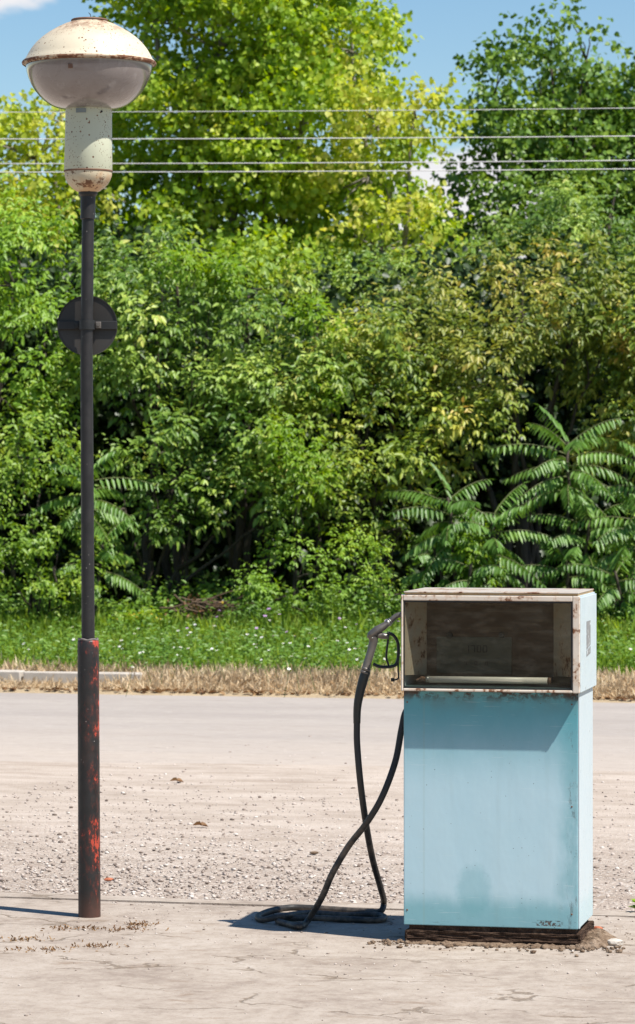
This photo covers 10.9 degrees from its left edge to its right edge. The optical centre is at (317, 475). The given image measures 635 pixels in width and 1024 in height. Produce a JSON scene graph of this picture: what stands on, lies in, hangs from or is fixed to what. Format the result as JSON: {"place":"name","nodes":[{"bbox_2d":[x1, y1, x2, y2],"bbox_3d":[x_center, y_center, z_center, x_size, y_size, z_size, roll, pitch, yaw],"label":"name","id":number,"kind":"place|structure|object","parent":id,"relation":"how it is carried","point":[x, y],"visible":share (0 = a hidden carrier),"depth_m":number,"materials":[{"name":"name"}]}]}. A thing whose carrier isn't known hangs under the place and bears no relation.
{"place":"outdoors","nodes":[
{"label":"outdoors","id":0,"kind":"place"},
{"bbox_2d":[0,898,634,1023],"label":"pavement","id":1,"kind":"structure","parent":0,"point":[58,984],"depth_m":11.67,"materials":[{"name":"concrete"}]},
{"bbox_2d":[0,920,168,953],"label":"crack moss","id":2,"kind":"object","parent":1,"relation":"on","point":[98,928],"visible":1,"depth_m":12.59,"materials":[{"name":"plant"}]},
{"bbox_2d":[22,13,156,917],"bbox_3d":[-0.906,-0.033,13.200,0.535,3.609,0.535,0,0,0],"label":"street lamp","id":3,"kind":"object","parent":1,"relation":"on","point":[90,74],"visible":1,"depth_m":13.16,"materials":[{"name":"black metal"}]},
{"bbox_2d":[57,296,117,354],"bbox_3d":[-0.918,-0.597,13.221,0.240,0.240,0.104,0,0,0],"label":"road sign","id":4,"kind":"object","parent":3,"relation":"attached to","point":[102,324],"visible":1,"depth_m":13.27,"materials":[{"name":"black metal"}]},
{"bbox_2d":[362,933,632,956],"bbox_3d":[0.681,1.748,12.418,1.029,0.023,0.668,0,0,0],"label":"rubble","id":5,"kind":"object","parent":1,"relation":"on","point":[388,942],"visible":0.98,"depth_m":12.32,"materials":[{"name":"stone"}]},
{"bbox_2d":[401,587,595,945],"bbox_3d":[0.686,1.110,12.590,0.687,1.350,0.459,0,0,12],"label":"fuel pump","id":6,"kind":"object","parent":1,"relation":"on","point":[498,685],"visible":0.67,"depth_m":12.44,"materials":[{"name":"blue metal"}]},
{"bbox_2d":[255,612,403,929],"bbox_3d":[0.046,1.137,12.995,0.548,1.234,0.841,0,0,-11],"label":"fuel hose","id":7,"kind":"object","parent":6,"relation":"attached to","point":[316,911],"visible":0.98,"depth_m":12.78,"materials":[{"name":"black rubber"}]},
{"bbox_2d":[403,928,617,948],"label":"dirt","id":8,"kind":"structure","parent":1,"relation":"on","point":[598,937],"depth_m":12.38,"materials":[{"name":"brown soil"}]},
{"bbox_2d":[607,938,622,945],"bbox_3d":[1.110,1.742,12.395,0.058,0.032,0.052,0,0,26],"label":"flat stone","id":9,"kind":"object","parent":1,"relation":"on","point":[613,941],"visible":1,"depth_m":12.38,"materials":[{"name":"white stone"}]},
{"bbox_2d":[0,736,634,910],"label":"gravel apron","id":10,"kind":"object","parent":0,"point":[17,778],"visible":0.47,"depth_m":16.83,"materials":[{"name":"beige gravel"}]},
{"bbox_2d":[170,777,182,781],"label":"dead leaf","id":11,"kind":"object","parent":10,"relation":"on","point":[176,779],"visible":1,"depth_m":19.15,"materials":[{"name":"brown plant"}]},
{"bbox_2d":[193,821,207,826],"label":"dead leaf","id":12,"kind":"object","parent":10,"relation":"on","point":[201,823],"visible":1,"depth_m":16.72,"materials":[{"name":"brown plant"}]},
{"bbox_2d":[138,896,615,908],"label":"edge gravel","id":13,"kind":"structure","parent":10,"relation":"on","point":[206,898],"depth_m":13.83,"materials":[{"name":"grey gravel"}]},
{"bbox_2d":[0,693,634,771],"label":"road","id":14,"kind":"structure","parent":0,"point":[38,727],"depth_m":23.04,"materials":[{"name":"grey asphalt"}]},
{"bbox_2d":[0,891,634,916],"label":"pavement strip","id":15,"kind":"object","parent":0,"point":[137,899],"visible":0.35,"depth_m":13.67,"materials":[{"name":"concrete"}]},
{"bbox_2d":[0,594,634,702],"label":"verge ground","id":16,"kind":"structure","parent":0,"point":[232,693],"depth_m":26.70,"materials":[{"name":"beige plant"}]},
{"bbox_2d":[0,670,23,682],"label":"kerbstone","id":17,"kind":"object","parent":16,"relation":"on","point":[15,674],"visible":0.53,"depth_m":27.47,"materials":[{"name":"grey concrete"}]},
{"bbox_2d":[0,164,127,508],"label":"maple bush","id":18,"kind":"object","parent":16,"relation":"on","point":[6,314],"visible":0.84,"depth_m":34.66,"materials":[{"name":"green plant"}]},
{"bbox_2d":[0,398,127,619],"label":"leafy shrub","id":19,"kind":"object","parent":16,"relation":"on","point":[26,546],"visible":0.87,"depth_m":32.77,"materials":[{"name":"green plant"}]},
{"bbox_2d":[0,236,128,443],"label":"dense tree","id":20,"kind":"object","parent":16,"relation":"on","point":[24,263],"visible":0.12,"depth_m":38.06,"materials":[{"name":"green plant"}]},
{"bbox_2d":[23,671,142,684],"bbox_3d":[-1.929,1.739,27.387,1.004,0.239,0.120,0,0,13],"label":"kerbstone","id":21,"kind":"object","parent":16,"relation":"on","point":[40,675],"visible":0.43,"depth_m":27.36,"materials":[{"name":"grey concrete"}]},
{"bbox_2d":[0,88,181,591],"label":"poplar tree","id":22,"kind":"object","parent":16,"relation":"on","point":[27,120],"visible":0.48,"depth_m":40.62,"materials":[{"name":"green plant"}]},
{"bbox_2d":[21,435,162,615],"bbox_3d":[-2.223,0.680,33.122,1.181,2.157,1.275,0,0,45],"label":"tree of heaven","id":23,"kind":"object","parent":16,"relation":"on","point":[122,524],"visible":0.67,"depth_m":33.03,"materials":[{"name":"green plant"}]},
{"bbox_2d":[0,205,235,595],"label":"dense tree","id":24,"kind":"object","parent":16,"relation":"on","point":[116,236],"visible":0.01,"depth_m":44.55,"materials":[{"name":"green plant"}]},
{"bbox_2d":[0,122,239,261],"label":"poplar tree","id":25,"kind":"object","parent":16,"relation":"on","point":[128,204],"visible":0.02,"depth_m":42.89,"materials":[{"name":"green plant"}]},
{"bbox_2d":[106,606,170,626],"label":"flowering weed","id":26,"kind":"object","parent":16,"relation":"on","point":[139,614],"visible":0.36,"depth_m":32.48,"materials":[{"name":"green plant"}]},
{"bbox_2d":[1,219,289,605],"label":"dense tree","id":27,"kind":"object","parent":16,"relation":"on","point":[54,283],"visible":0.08,"depth_m":37.03,"materials":[{"name":"green plant"}]},
{"bbox_2d":[39,200,301,603],"bbox_3d":[-1.529,-0.562,34.835,2.828,4.659,2.677,0,0,0],"label":"maple bush","id":28,"kind":"object","parent":16,"relation":"on","point":[121,368],"visible":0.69,"depth_m":34.53,"materials":[{"name":"green plant"}]},
{"bbox_2d":[142,237,254,598],"bbox_3d":[-1.216,-0.353,34.217,0.931,4.212,1.150,0,0,25],"label":"lime shrub","id":29,"kind":"object","parent":16,"relation":"on","point":[191,263],"visible":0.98,"depth_m":34.23,"materials":[{"name":"green plant"}]},
{"bbox_2d":[101,563,298,610],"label":"leafy shrub","id":30,"kind":"object","parent":16,"relation":"on","point":[154,594],"visible":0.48,"depth_m":34.14,"materials":[{"name":"green plant"}]},
{"bbox_2d":[159,589,253,621],"bbox_3d":[-1.080,1.395,32.941,0.980,0.525,0.462,0,0,0],"label":"brush pile","id":31,"kind":"object","parent":16,"relation":"on","point":[200,603],"visible":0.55,"depth_m":32.97,"materials":[{"name":"brown plant"}]},
{"bbox_2d":[61,395,363,611],"bbox_3d":[-1.154,0.479,33.755,3.081,2.569,1.831,0,0,20],"label":"maple bush","id":32,"kind":"object","parent":16,"relation":"on","point":[165,439],"visible":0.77,"depth_m":33.74,"materials":[{"name":"green plant"}]},
{"bbox_2d":[247,568,259,613],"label":"tall weed","id":33,"kind":"object","parent":16,"relation":"on","point":[254,589],"visible":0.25,"depth_m":33.19,"materials":[{"name":"green plant"}]},
{"bbox_2d":[100,212,408,598],"bbox_3d":[-1.007,-0.737,39.899,4.324,4.989,2.959,0,0,0],"label":"maple tree","id":34,"kind":"object","parent":16,"relation":"on","point":[241,247],"visible":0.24,"depth_m":39.51,"materials":[{"name":"green plant"}]},
{"bbox_2d":[224,597,288,622],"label":"flowering weed","id":35,"kind":"object","parent":16,"relation":"on","point":[245,612],"visible":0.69,"depth_m":32.55,"materials":[{"name":"green plant"}]},
{"bbox_2d":[140,237,383,606],"bbox_3d":[-0.589,-0.363,34.635,2.548,4.269,2.692,0,0,0],"label":"maple bush","id":36,"kind":"object","parent":16,"relation":"on","point":[240,548],"visible":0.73,"depth_m":34.21,"materials":[{"name":"green plant"}]},
{"bbox_2d":[81,0,477,574],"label":"poplar tree","id":37,"kind":"object","parent":16,"relation":"on","point":[267,69],"visible":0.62,"depth_m":41.10,"materials":[{"name":"green plant"}]},
{"bbox_2d":[280,589,292,619],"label":"tall weed","id":38,"kind":"object","parent":16,"relation":"on","point":[288,593],"visible":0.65,"depth_m":32.60,"materials":[{"name":"green plant"}]},
{"bbox_2d":[247,405,349,616],"bbox_3d":[-0.189,0.528,33.179,0.924,2.452,0.914,0,0,41],"label":"lime shrub","id":39,"kind":"object","parent":16,"relation":"on","point":[294,472],"visible":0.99,"depth_m":33.08,"materials":[{"name":"green plant"}]},
{"bbox_2d":[224,512,400,612],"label":"leafy shrub","id":40,"kind":"object","parent":16,"relation":"on","point":[259,587],"visible":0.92,"depth_m":33.00,"materials":[{"name":"green plant"}]},
{"bbox_2d":[274,283,355,599],"bbox_3d":[0.065,-0.104,34.010,0.854,3.719,0.923,0,0,35],"label":"lime shrub","id":41,"kind":"object","parent":16,"relation":"on","point":[330,402],"visible":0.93,"depth_m":33.92,"materials":[{"name":"green plant"}]},
{"bbox_2d":[0,570,634,626],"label":"verge undergrowth","id":42,"kind":"object","parent":16,"relation":"on","point":[202,593],"visible":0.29,"depth_m":33.41,"materials":[{"name":"green plant"}]},
{"bbox_2d":[0,374,634,607],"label":"undergrowth","id":43,"kind":"object","parent":16,"relation":"on","point":[214,549],"visible":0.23,"depth_m":37.42,"materials":[{"name":"green plant"}]},
{"bbox_2d":[0,604,634,677],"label":"grass","id":44,"kind":"structure","parent":16,"relation":"on","point":[21,658],"depth_m":30.19,"materials":[{"name":"green plant"}]},
{"bbox_2d":[0,596,634,672],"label":"weeds","id":45,"kind":"object","parent":16,"relation":"on","point":[152,644],"visible":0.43,"depth_m":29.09,"materials":[{"name":"green plant"}]},
{"bbox_2d":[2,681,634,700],"bbox_3d":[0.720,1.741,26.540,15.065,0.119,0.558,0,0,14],"label":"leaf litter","id":46,"kind":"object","parent":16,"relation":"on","point":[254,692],"visible":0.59,"depth_m":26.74,"materials":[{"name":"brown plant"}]},
{"bbox_2d":[316,575,326,621],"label":"tall weed","id":47,"kind":"object","parent":16,"relation":"on","point":[319,582],"visible":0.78,"depth_m":32.40,"materials":[{"name":"green plant"}]},
{"bbox_2d":[170,251,480,593],"bbox_3d":[-0.023,-0.433,39.034,4.027,4.390,6.605,0,0,0],"label":"dense tree","id":48,"kind":"object","parent":16,"relation":"on","point":[333,294],"visible":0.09,"depth_m":37.40,"materials":[{"name":"green plant"}]},
{"bbox_2d":[323,567,338,624],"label":"tall weed","id":49,"kind":"object","parent":16,"relation":"on","point":[331,598],"visible":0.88,"depth_m":32.30,"materials":[{"name":"green plant"}]},
{"bbox_2d":[331,587,344,620],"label":"tall weed","id":50,"kind":"object","parent":16,"relation":"on","point":[337,599],"visible":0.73,"depth_m":32.20,"materials":[{"name":"green plant"}]},
{"bbox_2d":[247,403,445,608],"bbox_3d":[0.312,0.478,34.033,2.088,2.572,1.977,0,0,0],"label":"maple bush","id":51,"kind":"object","parent":16,"relation":"on","point":[401,525],"visible":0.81,"depth_m":33.85,"materials":[{"name":"green plant"}]},
{"bbox_2d":[190,212,507,595],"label":"dense tree","id":52,"kind":"object","parent":16,"relation":"on","point":[379,251],"depth_m":45.95,"materials":[{"name":"green plant"}]},
{"bbox_2d":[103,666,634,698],"bbox_3d":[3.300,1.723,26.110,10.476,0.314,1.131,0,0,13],"label":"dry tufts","id":53,"kind":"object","parent":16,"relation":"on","point":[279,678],"visible":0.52,"depth_m":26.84,"materials":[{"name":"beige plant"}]},
{"bbox_2d":[276,2,477,536],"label":"poplar tree","id":54,"kind":"object","parent":16,"relation":"on","point":[372,203],"visible":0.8,"depth_m":40.44,"materials":[{"name":"green plant"}]},
{"bbox_2d":[247,273,533,605],"bbox_3d":[0.737,-0.175,34.474,2.947,3.883,2.328,0,0,0],"label":"maple bush","id":55,"kind":"object","parent":16,"relation":"on","point":[357,386],"visible":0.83,"depth_m":34.13,"materials":[{"name":"green plant"}]},
{"bbox_2d":[271,223,521,567],"bbox_3d":[0.896,-0.635,39.354,2.827,4.778,3.822,0,0,-23],"label":"maple tree","id":56,"kind":"object","parent":16,"relation":"on","point":[382,262],"visible":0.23,"depth_m":38.81,"materials":[{"name":"green plant"}]},
{"bbox_2d":[326,521,466,613],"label":"leafy shrub","id":57,"kind":"object","parent":16,"relation":"on","point":[378,590],"visible":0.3,"depth_m":33.51,"materials":[{"name":"green plant"}]},
{"bbox_2d":[385,459,557,587],"bbox_3d":[1.530,0.800,32.601,1.747,1.918,1.414,0,0,0],"label":"tree of heaven","id":58,"kind":"object","parent":16,"relation":"on","point":[437,542],"visible":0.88,"depth_m":32.58,"materials":[{"name":"green plant"}]},
{"bbox_2d":[446,508,510,587],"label":"lime shrub","id":59,"kind":"object","parent":16,"relation":"on","point":[460,550],"visible":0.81,"depth_m":32.53,"materials":[{"name":"green plant"}]},
{"bbox_2d":[351,222,634,587],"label":"maple bush","id":60,"kind":"object","parent":16,"relation":"on","point":[524,354],"visible":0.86,"depth_m":34.62,"materials":[{"name":"green plant"}]},
{"bbox_2d":[353,235,634,578],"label":"dense tree","id":61,"kind":"object","parent":16,"relation":"on","point":[543,398],"visible":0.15,"depth_m":37.35,"materials":[{"name":"green plant"}]},
{"bbox_2d":[397,191,632,587],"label":"dense tree","id":62,"kind":"object","parent":16,"relation":"on","point":[460,213],"visible":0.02,"depth_m":46.54,"materials":[{"name":"green plant"}]},
{"bbox_2d":[426,0,634,268],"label":"poplar tree","id":63,"kind":"object","parent":16,"relation":"on","point":[546,115],"visible":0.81,"depth_m":43.59,"materials":[{"name":"green plant"}]},
{"bbox_2d":[451,164,634,587],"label":"maple tree","id":64,"kind":"object","parent":16,"relation":"on","point":[558,211],"visible":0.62,"depth_m":39.71,"materials":[{"name":"green plant"}]},
{"bbox_2d":[487,403,634,618],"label":"tree of heaven","id":65,"kind":"object","parent":16,"relation":"on","point":[584,502],"visible":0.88,"depth_m":32.74,"materials":[{"name":"green plant"}]},
{"bbox_2d":[497,227,634,451],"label":"dense tree","id":66,"kind":"object","parent":16,"relation":"on","point":[567,273],"visible":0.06,"depth_m":37.45,"materials":[{"name":"green plant"}]},
{"bbox_2d":[540,31,634,282],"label":"poplar tree","id":67,"kind":"object","parent":16,"relation":"on","point":[616,147],"visible":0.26,"depth_m":44.12,"materials":[{"name":"green plant"}]},
{"bbox_2d":[546,243,634,529],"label":"maple bush","id":68,"kind":"object","parent":16,"relation":"on","point":[609,326],"visible":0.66,"depth_m":34.70,"materials":[{"name":"green plant"}]},
{"bbox_2d":[556,440,634,620],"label":"tree of heaven","id":69,"kind":"object","parent":16,"relation":"on","point":[607,597],"visible":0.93,"depth_m":32.34,"materials":[{"name":"green plant"}]},
{"bbox_2d":[593,513,634,621],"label":"leafy shrub","id":70,"kind":"object","parent":16,"relation":"on","point":[610,582],"visible":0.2,"depth_m":32.88,"materials":[{"name":"green plant"}]},
{"bbox_2d":[0,160,634,163],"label":"overhead wire","id":71,"kind":"object","parent":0,"point":[333,162],"visible":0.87,"depth_m":29.50,"materials":[{"name":"metal"}]},
{"bbox_2d":[0,168,634,172],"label":"overhead wire","id":72,"kind":"object","parent":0,"point":[342,171],"visible":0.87,"depth_m":29.50,"materials":[{"name":"metal"}]},
{"bbox_2d":[0,0,634,258],"label":"sky","id":73,"kind":"structure","parent":0,"point":[447,28],"materials":[{"name":"blue"}]},
{"bbox_2d":[9,901,633,1023],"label":"pebbles","id":74,"kind":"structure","parent":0,"point":[304,956],"depth_m":12.44,"materials":[{"name":"stone"}]},
{"bbox_2d":[112,136,634,138],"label":"overhead wire","id":75,"kind":"object","parent":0,"point":[371,138],"visible":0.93,"depth_m":29.50,"materials":[{"name":"metal"}]},
{"bbox_2d":[123,108,625,111],"bbox_3d":[0.000,-3.525,29.500,44.851,0.614,0.006,0,0,0],"label":"overhead wire","id":76,"kind":"object","parent":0,"point":[362,110],"visible":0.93,"depth_m":29.50,"materials":[{"name":"metal"}]}
]}

